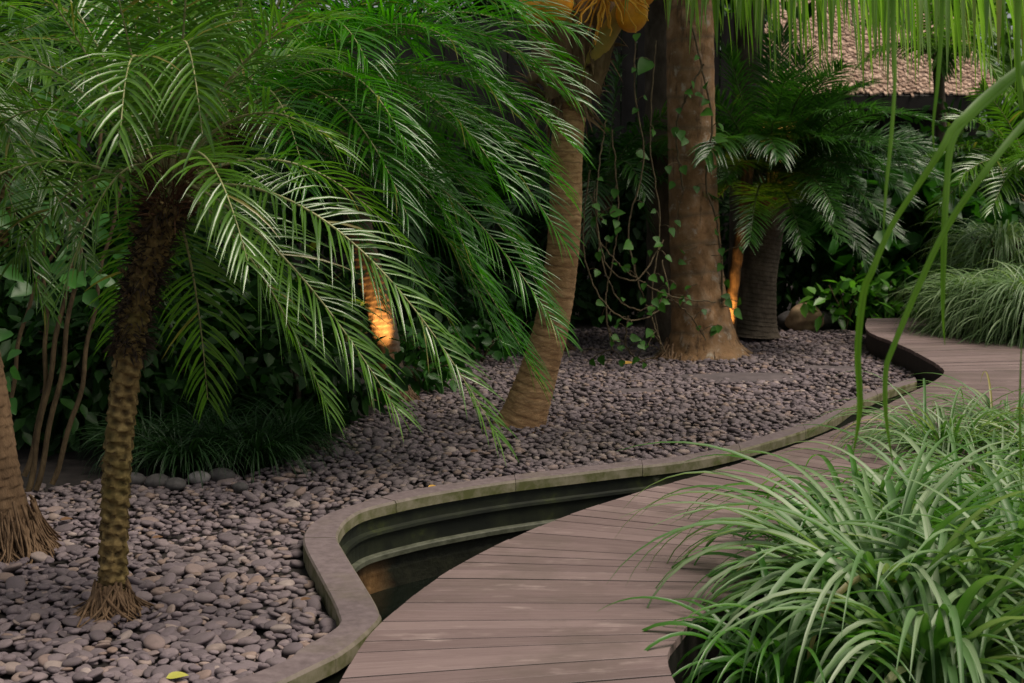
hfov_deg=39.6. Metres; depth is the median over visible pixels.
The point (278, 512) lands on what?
pebble
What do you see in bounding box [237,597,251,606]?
pebble
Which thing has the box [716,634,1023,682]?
planting soil
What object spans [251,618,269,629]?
pebble
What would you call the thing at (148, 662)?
pebble
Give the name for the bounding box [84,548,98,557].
pebble
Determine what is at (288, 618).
pebble
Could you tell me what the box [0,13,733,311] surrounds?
timber fence
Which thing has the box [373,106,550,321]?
dark shrub
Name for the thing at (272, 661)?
pebble
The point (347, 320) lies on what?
dark bush
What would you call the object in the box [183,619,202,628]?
pebble
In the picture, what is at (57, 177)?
dark shrub
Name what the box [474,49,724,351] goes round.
date palm
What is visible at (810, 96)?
broadleaf tree
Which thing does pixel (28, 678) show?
pebble
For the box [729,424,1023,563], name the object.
strap leaved clump
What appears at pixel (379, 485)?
pebble
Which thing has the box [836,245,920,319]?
lime plant
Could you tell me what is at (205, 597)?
pebble
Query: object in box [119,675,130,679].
pebble
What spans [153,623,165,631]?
pebble
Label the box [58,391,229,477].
grass clump
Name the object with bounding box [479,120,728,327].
dark shrub
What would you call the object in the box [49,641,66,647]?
pebble
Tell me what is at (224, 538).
pebble
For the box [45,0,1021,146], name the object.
sky
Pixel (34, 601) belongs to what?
pebble
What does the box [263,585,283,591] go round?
pebble
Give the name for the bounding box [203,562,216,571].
pebble
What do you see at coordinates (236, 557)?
pebble
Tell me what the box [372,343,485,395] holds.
ground plant
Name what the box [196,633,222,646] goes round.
pebble
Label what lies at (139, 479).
rounded stone
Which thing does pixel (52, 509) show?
pebble
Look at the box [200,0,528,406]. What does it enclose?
date palm
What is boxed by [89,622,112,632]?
pebble
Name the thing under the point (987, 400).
strap leaved clump
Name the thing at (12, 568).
pebble
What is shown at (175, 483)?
rounded stone
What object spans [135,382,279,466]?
grass clump
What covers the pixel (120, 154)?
dark shrub
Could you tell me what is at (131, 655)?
pebble
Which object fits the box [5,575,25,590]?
pebble
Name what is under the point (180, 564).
pebble
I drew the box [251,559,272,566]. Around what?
pebble
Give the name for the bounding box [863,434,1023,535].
strap leaved clump
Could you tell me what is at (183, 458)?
grass clump
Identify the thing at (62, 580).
pebble
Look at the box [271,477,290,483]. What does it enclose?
pebble
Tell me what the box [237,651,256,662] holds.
pebble
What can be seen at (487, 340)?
ground plant
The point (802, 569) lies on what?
strap leaved clump
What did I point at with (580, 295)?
dark bush
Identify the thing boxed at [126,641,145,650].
pebble
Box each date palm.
[0,0,148,564]
[0,0,226,275]
[0,0,518,627]
[0,0,604,466]
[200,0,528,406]
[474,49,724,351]
[598,19,943,338]
[901,76,1023,223]
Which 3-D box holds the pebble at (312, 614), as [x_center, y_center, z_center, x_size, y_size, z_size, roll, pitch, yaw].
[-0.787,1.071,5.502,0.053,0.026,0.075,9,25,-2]
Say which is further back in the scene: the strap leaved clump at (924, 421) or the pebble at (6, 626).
the strap leaved clump at (924, 421)
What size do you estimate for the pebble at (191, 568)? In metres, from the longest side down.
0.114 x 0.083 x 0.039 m
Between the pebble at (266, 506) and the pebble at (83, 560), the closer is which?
the pebble at (83, 560)
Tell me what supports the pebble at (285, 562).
on the pebble bed
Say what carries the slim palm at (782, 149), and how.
on the pebble bed
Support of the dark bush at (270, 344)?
on the pebble bed floor
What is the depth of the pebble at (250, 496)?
7.47 m
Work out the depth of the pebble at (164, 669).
4.85 m
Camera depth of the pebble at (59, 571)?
6.06 m
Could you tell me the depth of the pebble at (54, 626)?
5.37 m
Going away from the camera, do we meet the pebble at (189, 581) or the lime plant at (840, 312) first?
the pebble at (189, 581)
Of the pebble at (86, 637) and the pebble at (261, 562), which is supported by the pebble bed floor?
the pebble at (86, 637)
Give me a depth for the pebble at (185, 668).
4.88 m
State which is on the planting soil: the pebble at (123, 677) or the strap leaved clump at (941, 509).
the strap leaved clump at (941, 509)
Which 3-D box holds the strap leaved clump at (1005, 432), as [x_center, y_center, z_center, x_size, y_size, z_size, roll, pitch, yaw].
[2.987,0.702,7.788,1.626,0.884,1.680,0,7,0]
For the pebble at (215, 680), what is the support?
on the pebble bed floor
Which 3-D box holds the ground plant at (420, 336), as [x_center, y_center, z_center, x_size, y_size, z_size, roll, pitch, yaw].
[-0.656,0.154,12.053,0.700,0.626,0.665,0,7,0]
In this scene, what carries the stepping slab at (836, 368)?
on the pebble bed floor
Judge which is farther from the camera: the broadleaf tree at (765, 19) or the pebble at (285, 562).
the broadleaf tree at (765, 19)
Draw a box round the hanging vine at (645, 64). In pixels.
[582,0,722,367]
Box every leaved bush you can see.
[783,147,1023,327]
[809,135,1018,317]
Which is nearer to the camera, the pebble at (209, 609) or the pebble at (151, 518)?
the pebble at (209, 609)
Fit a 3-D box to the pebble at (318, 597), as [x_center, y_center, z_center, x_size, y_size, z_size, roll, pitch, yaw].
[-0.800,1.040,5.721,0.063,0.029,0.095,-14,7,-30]
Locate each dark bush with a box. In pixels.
[0,229,157,433]
[0,246,234,455]
[36,200,266,384]
[47,296,307,427]
[163,205,360,355]
[174,265,390,395]
[200,251,421,432]
[348,237,536,362]
[437,259,613,347]
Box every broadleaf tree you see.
[4,0,325,239]
[197,0,514,257]
[376,0,726,229]
[473,1,805,254]
[718,0,871,173]
[822,0,1023,224]
[987,36,1016,124]
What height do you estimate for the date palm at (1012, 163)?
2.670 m
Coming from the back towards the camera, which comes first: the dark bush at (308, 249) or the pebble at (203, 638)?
the dark bush at (308, 249)
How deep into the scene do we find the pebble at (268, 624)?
5.36 m
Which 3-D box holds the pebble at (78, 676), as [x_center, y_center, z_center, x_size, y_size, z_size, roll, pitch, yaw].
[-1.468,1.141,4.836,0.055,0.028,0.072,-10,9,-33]
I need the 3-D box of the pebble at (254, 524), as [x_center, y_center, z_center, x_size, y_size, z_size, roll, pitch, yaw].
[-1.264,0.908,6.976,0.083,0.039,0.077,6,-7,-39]
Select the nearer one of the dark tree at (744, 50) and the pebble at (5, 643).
the pebble at (5, 643)
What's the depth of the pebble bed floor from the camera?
8.18 m
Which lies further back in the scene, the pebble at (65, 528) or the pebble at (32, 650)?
the pebble at (65, 528)
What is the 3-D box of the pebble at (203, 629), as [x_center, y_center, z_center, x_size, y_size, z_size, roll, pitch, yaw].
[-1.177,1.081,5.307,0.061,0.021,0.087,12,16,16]
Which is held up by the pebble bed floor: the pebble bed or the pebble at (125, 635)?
the pebble bed
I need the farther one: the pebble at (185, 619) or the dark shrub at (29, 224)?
the dark shrub at (29, 224)
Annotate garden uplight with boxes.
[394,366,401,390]
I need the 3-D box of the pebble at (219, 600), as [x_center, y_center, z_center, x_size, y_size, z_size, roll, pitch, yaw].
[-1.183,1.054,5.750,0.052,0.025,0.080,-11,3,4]
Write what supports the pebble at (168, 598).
on the pebble
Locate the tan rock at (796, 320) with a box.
[785,303,823,332]
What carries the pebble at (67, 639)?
on the pebble bed floor
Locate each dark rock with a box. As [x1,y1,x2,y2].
[777,311,789,329]
[818,311,833,329]
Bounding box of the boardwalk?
[340,318,1023,682]
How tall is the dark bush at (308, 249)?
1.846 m
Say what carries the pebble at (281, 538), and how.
on the pebble bed floor
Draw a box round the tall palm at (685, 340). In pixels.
[654,0,752,366]
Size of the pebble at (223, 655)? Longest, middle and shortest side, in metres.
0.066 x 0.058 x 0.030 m
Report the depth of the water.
7.02 m
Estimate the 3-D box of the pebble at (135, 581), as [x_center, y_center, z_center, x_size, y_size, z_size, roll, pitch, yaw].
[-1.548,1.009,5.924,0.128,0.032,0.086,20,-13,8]
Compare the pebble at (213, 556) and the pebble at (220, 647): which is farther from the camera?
the pebble at (213, 556)
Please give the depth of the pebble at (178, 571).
6.12 m
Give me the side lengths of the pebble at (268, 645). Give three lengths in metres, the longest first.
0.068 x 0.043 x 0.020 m
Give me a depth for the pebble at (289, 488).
7.63 m
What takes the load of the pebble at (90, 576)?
on the pebble
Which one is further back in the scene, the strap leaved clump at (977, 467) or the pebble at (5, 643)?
the strap leaved clump at (977, 467)
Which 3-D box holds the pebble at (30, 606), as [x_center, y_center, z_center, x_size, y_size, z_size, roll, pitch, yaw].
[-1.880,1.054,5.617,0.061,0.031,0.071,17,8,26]
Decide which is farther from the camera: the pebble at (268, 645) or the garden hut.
the garden hut
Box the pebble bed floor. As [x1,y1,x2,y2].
[0,238,921,682]
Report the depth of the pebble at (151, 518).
7.02 m
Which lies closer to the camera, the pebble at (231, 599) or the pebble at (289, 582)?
the pebble at (231, 599)
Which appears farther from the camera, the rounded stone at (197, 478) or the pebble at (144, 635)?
the rounded stone at (197, 478)
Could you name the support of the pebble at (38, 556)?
on the pebble bed
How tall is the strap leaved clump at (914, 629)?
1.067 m
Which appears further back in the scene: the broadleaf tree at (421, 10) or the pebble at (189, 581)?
the broadleaf tree at (421, 10)
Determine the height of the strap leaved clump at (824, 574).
0.651 m
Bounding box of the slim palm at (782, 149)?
[617,126,885,330]
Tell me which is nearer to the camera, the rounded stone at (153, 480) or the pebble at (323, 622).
the pebble at (323, 622)
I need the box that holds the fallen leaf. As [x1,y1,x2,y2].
[166,671,187,678]
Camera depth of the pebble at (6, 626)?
5.37 m
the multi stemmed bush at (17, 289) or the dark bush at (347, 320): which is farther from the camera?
the dark bush at (347, 320)
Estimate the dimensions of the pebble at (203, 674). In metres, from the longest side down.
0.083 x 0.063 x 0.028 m
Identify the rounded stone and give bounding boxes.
[129,472,145,485]
[145,473,168,487]
[165,477,185,490]
[189,471,210,483]
[209,467,235,481]
[232,482,247,492]
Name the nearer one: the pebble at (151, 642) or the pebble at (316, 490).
the pebble at (151, 642)
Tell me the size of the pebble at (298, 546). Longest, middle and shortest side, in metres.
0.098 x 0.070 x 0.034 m
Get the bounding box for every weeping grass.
[878,259,1023,341]
[900,215,1023,318]
[918,259,1023,347]
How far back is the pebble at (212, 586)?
5.88 m
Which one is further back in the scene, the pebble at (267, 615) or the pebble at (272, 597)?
the pebble at (272, 597)
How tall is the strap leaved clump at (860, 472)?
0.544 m
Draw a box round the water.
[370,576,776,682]
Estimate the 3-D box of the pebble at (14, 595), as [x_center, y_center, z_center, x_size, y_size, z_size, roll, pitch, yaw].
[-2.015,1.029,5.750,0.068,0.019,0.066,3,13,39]
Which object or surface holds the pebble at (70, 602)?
on the pebble bed
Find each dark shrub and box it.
[0,0,263,392]
[1,12,83,281]
[8,72,107,254]
[50,46,301,297]
[234,86,466,327]
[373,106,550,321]
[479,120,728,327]
[716,110,875,321]
[846,98,1023,245]
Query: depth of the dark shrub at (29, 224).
10.26 m
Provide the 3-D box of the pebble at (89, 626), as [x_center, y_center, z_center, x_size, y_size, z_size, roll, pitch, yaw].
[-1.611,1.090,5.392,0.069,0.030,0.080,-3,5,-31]
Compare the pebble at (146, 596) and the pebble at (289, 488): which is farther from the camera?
the pebble at (289, 488)
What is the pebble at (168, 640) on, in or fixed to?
on the pebble bed floor
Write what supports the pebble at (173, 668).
on the pebble bed floor
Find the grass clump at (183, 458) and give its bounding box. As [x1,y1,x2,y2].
[89,405,266,487]
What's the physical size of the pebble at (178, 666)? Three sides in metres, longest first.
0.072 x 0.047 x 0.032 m
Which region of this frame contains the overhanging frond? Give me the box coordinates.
[853,0,1023,496]
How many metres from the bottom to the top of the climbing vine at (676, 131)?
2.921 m
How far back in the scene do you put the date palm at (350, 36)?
7.77 m
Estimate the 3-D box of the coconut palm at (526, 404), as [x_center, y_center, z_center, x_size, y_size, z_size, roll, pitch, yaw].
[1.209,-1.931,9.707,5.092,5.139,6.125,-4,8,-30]
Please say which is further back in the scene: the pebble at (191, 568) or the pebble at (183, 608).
the pebble at (191, 568)
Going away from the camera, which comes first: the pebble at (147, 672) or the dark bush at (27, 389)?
the pebble at (147, 672)
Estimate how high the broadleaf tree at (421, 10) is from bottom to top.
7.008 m
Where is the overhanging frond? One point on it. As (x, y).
(981, 102)
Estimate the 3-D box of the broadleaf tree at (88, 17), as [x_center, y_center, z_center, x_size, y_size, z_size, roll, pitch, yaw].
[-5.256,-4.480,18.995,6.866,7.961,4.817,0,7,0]
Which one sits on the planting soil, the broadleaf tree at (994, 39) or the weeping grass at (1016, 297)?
the weeping grass at (1016, 297)
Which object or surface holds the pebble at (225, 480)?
on the pebble bed
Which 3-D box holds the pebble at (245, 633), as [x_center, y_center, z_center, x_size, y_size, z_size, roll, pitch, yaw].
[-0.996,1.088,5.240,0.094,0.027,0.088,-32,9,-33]
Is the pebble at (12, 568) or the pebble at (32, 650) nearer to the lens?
the pebble at (32, 650)
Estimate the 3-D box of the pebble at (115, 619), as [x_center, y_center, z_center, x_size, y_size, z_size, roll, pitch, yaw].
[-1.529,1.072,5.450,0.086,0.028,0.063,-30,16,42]
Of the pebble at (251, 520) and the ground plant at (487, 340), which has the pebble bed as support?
the pebble at (251, 520)
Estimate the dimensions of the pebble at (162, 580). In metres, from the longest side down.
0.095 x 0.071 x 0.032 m
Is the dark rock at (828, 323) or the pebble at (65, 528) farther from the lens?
the dark rock at (828, 323)
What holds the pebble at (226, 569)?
on the pebble bed floor
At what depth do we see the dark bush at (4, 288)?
9.10 m
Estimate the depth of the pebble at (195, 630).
5.28 m
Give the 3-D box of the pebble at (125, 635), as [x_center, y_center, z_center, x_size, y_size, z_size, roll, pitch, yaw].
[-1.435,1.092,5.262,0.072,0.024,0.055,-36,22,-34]
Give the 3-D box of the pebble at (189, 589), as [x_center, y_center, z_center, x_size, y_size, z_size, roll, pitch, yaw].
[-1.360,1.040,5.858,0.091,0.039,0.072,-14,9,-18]
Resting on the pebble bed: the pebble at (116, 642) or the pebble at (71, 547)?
the pebble at (71, 547)
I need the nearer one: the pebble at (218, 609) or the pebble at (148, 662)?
the pebble at (148, 662)
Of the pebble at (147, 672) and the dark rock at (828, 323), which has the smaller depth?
the pebble at (147, 672)
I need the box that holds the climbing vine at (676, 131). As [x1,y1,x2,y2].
[665,20,742,335]
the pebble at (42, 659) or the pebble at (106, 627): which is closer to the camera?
the pebble at (42, 659)
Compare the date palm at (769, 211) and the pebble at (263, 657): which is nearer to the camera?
the pebble at (263, 657)
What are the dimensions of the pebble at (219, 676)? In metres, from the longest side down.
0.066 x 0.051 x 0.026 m
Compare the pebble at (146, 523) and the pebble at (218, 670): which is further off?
the pebble at (146, 523)
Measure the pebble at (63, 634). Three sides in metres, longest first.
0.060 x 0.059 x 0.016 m
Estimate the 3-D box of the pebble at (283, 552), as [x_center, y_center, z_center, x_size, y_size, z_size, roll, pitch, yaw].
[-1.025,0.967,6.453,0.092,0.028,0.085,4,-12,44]
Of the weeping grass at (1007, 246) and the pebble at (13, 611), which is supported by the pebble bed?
the pebble at (13, 611)
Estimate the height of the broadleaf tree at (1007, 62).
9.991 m
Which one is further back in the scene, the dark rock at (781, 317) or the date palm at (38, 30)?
the dark rock at (781, 317)
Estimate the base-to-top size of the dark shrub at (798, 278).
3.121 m
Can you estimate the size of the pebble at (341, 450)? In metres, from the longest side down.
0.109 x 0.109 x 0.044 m
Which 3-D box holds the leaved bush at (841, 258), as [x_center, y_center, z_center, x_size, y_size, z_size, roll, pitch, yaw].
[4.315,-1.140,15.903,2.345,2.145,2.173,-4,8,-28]
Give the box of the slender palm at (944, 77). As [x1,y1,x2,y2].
[853,0,1017,192]
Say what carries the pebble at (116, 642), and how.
on the pebble bed floor
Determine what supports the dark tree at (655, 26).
on the pebble bed
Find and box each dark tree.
[643,0,744,342]
[714,0,811,279]
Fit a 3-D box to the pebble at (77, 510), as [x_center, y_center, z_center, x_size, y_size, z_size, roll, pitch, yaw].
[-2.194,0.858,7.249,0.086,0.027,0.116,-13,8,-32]
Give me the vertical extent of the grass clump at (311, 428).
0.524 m
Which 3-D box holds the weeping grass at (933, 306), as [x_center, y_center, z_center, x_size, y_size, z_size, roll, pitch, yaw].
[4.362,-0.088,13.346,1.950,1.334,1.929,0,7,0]
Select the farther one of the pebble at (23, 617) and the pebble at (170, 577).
the pebble at (170, 577)
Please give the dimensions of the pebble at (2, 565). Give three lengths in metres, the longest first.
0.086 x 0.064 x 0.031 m
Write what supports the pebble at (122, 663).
on the pebble bed
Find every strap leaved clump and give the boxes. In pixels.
[600,545,983,682]
[607,434,1023,682]
[671,499,1023,682]
[672,497,987,669]
[678,438,1023,628]
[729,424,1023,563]
[768,441,1023,682]
[808,370,1023,475]
[813,466,1016,530]
[816,426,1023,496]
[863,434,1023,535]
[890,371,1023,444]
[920,405,1023,482]
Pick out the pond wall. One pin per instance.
(355, 556)
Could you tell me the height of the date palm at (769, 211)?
3.156 m
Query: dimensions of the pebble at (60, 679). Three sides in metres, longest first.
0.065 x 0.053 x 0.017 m
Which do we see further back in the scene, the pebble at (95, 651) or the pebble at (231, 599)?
the pebble at (231, 599)
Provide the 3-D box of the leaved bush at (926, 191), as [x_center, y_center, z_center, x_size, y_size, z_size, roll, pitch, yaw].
[4.670,-1.194,15.899,2.215,2.208,2.009,5,8,35]
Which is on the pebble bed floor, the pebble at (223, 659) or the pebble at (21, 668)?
the pebble at (223, 659)
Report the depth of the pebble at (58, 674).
4.90 m
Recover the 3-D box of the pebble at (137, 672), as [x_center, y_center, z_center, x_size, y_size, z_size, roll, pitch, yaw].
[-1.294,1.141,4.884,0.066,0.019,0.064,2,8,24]
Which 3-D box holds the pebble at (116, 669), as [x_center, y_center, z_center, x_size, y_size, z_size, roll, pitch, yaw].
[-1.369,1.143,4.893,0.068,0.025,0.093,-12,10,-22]
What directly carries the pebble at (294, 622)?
on the pebble bed floor
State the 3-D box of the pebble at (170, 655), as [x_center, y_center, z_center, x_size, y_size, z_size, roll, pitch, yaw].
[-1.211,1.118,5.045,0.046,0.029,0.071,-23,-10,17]
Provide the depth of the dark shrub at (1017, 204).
16.57 m
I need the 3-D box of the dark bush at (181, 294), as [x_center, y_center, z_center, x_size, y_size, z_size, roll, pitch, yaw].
[-2.646,-0.158,10.081,1.628,1.708,1.821,-4,8,-32]
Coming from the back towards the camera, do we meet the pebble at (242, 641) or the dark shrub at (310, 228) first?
the dark shrub at (310, 228)
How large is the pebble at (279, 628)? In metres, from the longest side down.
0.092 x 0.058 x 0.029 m
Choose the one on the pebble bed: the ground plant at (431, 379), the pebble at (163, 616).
the pebble at (163, 616)
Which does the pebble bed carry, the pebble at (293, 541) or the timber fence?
the pebble at (293, 541)
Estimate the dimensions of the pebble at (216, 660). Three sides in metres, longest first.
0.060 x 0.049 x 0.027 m
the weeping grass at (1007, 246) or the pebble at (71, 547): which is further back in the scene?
the weeping grass at (1007, 246)
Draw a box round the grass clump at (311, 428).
[214,388,372,470]
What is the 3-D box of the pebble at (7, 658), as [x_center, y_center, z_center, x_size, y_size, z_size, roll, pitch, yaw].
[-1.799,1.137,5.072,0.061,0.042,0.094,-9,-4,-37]
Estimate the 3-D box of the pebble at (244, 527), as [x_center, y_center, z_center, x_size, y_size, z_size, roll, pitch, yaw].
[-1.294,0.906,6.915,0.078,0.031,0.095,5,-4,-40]
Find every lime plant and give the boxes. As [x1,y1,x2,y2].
[798,263,906,331]
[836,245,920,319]
[840,257,940,322]
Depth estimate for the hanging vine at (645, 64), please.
12.24 m
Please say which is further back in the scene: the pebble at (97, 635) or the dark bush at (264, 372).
the dark bush at (264, 372)
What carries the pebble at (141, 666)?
on the pebble bed floor
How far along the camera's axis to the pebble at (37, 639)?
5.23 m
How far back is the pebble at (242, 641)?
5.17 m
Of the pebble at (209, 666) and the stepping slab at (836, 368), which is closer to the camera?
the pebble at (209, 666)
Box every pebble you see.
[0,562,7,569]
[0,572,13,582]
[0,583,5,588]
[0,597,11,601]
[0,622,10,631]
[0,639,12,648]
[1,635,15,639]
[2,563,21,572]
[2,654,15,662]
[2,662,20,674]
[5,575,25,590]
[6,592,22,599]
[6,608,21,614]
[11,613,30,625]
[11,635,24,641]
[11,652,24,656]
[11,672,25,681]
[15,664,27,672]
[18,675,34,682]
[26,603,43,608]
[27,638,40,641]
[28,600,42,604]
[28,609,48,615]
[28,644,43,653]
[30,551,47,562]
[31,590,50,598]
[31,646,52,659]
[31,672,47,681]
[38,654,50,667]
[42,633,58,638]
[43,617,58,625]
[44,660,62,673]
[45,506,63,513]
[46,572,56,579]
[46,620,60,632]
[48,653,66,661]
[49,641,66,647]
[52,648,68,654]
[52,667,68,675]
[54,524,74,532]
[54,568,68,576]
[54,676,72,682]
[55,576,72,584]
[58,631,67,637]
[58,643,81,652]
[60,635,79,642]
[62,615,83,626]
[62,657,81,666]
[65,545,81,552]
[66,598,81,606]
[67,671,75,675]
[72,672,87,681]
[73,557,90,563]
[74,665,91,672]
[75,506,89,512]
[78,650,92,658]
[80,624,92,633]
[80,634,92,642]
[82,646,94,651]
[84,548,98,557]
[86,574,98,579]
[87,668,103,678]
[88,565,99,571]
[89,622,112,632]
[89,630,105,640]
[90,648,104,657]
[91,669,103,680]
[95,643,110,648]
[108,667,122,670]
[110,614,120,623]
[110,640,123,645]
[111,671,124,680]
[115,630,132,640]
[117,658,136,668]
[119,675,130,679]
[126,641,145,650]
[128,576,145,585]
[128,653,158,663]
[131,584,148,592]
[131,669,143,676]
[134,664,147,669]
[135,591,152,601]
[138,659,151,665]
[140,516,158,521]
[140,520,153,526]
[140,631,160,642]
[141,576,160,582]
[143,634,164,650]
[143,668,152,677]
[147,650,159,655]
[149,587,170,592]
[151,665,170,677]
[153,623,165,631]
[155,577,165,585]
[155,614,167,619]
[156,565,173,574]
[160,593,187,603]
[160,626,176,636]
[161,665,177,673]
[162,636,171,644]
[163,572,176,586]
[164,653,178,658]
[167,566,186,576]
[170,630,184,640]
[170,641,184,649]
[172,662,186,671]
[173,588,192,592]
[174,562,187,565]
[177,615,194,626]
[177,626,186,634]
[178,590,195,597]
[178,635,193,640]
[180,577,195,585]
[180,602,195,611]
[180,642,204,648]
[182,663,198,673]
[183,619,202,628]
[184,563,204,576]
[185,626,200,635]
[188,626,206,632]
[188,631,215,644]
[190,670,211,682]
[191,649,207,655]
[193,592,216,602]
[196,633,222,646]
[201,576,219,581]
[202,606,216,613]
[202,663,225,676]
[203,542,219,549]
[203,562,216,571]
[204,621,222,630]
[205,643,225,653]
[206,582,223,591]
[208,677,219,682]
[209,608,225,619]
[210,658,220,662]
[211,554,225,559]
[211,617,241,628]
[212,599,224,605]
[214,667,230,675]
[217,478,236,488]
[217,652,231,658]
[217,673,226,678]
[218,534,240,543]
[218,595,242,607]
[219,566,237,573]
[219,572,237,584]
[219,630,235,641]
[220,656,237,663]
[227,663,249,671]
[232,554,243,559]
[232,629,252,638]
[233,647,244,653]
[234,674,246,678]
[237,524,253,529]
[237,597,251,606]
[237,636,252,645]
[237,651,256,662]
[239,660,260,672]
[239,670,252,675]
[240,603,262,611]
[242,490,260,503]
[243,644,260,652]
[244,517,261,522]
[245,635,260,645]
[246,523,262,527]
[247,575,264,585]
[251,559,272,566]
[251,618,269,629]
[257,613,277,619]
[258,651,274,662]
[260,641,274,650]
[261,502,275,511]
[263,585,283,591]
[264,620,277,629]
[265,657,286,666]
[266,607,277,612]
[268,508,286,517]
[268,594,278,600]
[270,624,291,633]
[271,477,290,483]
[271,535,284,542]
[276,550,293,557]
[277,579,294,589]
[277,590,290,598]
[281,613,291,623]
[282,501,299,507]
[282,560,293,566]
[282,642,302,655]
[285,484,298,492]
[287,539,298,544]
[288,544,301,550]
[289,620,301,625]
[291,578,313,588]
[295,617,313,625]
[302,612,314,621]
[305,595,321,601]
[306,598,320,610]
[309,486,325,495]
[319,618,336,631]
[332,447,344,456]
[363,483,383,491]
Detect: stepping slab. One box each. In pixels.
[611,387,675,397]
[676,372,805,385]
[792,365,870,376]
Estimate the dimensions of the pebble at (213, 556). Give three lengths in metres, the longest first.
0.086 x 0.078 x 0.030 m
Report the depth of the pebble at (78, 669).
4.94 m
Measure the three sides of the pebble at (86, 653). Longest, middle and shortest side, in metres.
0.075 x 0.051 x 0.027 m
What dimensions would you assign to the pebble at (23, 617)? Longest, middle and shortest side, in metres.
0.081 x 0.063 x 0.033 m
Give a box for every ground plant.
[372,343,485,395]
[400,323,474,372]
[439,319,530,361]
[490,307,534,355]
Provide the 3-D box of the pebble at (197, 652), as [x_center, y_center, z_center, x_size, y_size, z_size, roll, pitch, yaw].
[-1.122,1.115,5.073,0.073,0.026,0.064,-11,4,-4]
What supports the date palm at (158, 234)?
on the pebble bed
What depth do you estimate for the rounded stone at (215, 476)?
7.83 m
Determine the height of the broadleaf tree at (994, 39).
10.020 m
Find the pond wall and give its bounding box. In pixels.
[229,377,916,682]
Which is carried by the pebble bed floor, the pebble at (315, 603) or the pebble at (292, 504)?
the pebble at (315, 603)
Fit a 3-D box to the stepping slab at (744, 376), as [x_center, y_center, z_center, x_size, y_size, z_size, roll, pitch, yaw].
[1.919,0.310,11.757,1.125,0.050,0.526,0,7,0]
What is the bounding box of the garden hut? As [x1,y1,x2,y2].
[763,0,1001,255]
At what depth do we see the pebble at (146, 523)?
6.95 m
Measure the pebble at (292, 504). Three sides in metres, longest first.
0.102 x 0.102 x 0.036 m
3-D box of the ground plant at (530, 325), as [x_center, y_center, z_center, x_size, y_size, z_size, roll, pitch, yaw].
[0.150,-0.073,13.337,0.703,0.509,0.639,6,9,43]
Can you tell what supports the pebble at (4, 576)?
on the pebble bed floor
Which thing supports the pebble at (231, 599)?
on the pebble bed floor
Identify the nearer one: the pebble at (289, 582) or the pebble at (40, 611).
the pebble at (40, 611)
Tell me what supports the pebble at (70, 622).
on the pebble bed floor
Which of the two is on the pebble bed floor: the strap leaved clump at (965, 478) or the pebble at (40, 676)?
the pebble at (40, 676)
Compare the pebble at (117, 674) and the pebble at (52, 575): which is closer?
the pebble at (117, 674)
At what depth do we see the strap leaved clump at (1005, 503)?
5.27 m
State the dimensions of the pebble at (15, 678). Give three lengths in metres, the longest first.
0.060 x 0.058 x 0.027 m
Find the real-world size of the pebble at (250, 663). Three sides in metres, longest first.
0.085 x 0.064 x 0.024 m
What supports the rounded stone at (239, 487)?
on the pebble bed
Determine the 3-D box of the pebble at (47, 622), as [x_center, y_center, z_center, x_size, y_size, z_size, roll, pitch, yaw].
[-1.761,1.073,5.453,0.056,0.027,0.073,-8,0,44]
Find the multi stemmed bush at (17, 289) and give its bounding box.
[0,59,130,491]
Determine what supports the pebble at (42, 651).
on the pebble bed floor
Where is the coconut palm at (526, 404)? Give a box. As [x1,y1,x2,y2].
[493,0,1023,433]
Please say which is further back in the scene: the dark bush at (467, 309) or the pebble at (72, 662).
the dark bush at (467, 309)
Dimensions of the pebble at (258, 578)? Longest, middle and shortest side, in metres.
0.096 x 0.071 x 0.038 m
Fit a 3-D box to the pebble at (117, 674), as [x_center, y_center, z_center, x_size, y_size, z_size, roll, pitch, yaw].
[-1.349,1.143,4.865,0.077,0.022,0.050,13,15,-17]
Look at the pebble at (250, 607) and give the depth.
5.63 m
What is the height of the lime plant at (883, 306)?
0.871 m
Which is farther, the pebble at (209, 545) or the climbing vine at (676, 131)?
the climbing vine at (676, 131)
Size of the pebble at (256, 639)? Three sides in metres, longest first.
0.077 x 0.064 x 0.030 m
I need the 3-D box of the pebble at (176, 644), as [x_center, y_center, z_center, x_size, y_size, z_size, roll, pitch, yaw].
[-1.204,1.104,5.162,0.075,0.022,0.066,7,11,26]
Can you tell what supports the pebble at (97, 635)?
on the pebble bed floor
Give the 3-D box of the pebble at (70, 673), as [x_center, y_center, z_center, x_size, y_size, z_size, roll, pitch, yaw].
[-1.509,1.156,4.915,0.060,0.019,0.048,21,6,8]
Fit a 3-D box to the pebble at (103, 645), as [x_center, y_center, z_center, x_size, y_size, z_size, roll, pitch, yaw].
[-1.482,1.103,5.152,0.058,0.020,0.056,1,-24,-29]
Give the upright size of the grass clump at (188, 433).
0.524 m
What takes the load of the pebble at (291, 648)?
on the pebble bed floor
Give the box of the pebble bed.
[0,326,914,682]
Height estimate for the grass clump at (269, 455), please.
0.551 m
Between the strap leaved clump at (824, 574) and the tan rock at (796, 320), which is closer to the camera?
the strap leaved clump at (824, 574)
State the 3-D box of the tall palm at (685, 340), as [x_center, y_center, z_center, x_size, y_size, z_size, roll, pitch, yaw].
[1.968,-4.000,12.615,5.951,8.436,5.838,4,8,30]
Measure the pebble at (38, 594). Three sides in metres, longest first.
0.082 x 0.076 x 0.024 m
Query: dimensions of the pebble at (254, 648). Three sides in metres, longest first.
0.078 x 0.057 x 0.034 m
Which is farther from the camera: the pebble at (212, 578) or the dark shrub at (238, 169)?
the dark shrub at (238, 169)
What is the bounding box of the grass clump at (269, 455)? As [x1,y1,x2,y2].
[173,398,345,482]
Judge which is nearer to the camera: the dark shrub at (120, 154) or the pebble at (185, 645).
the pebble at (185, 645)
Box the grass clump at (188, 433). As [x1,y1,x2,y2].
[133,393,303,476]

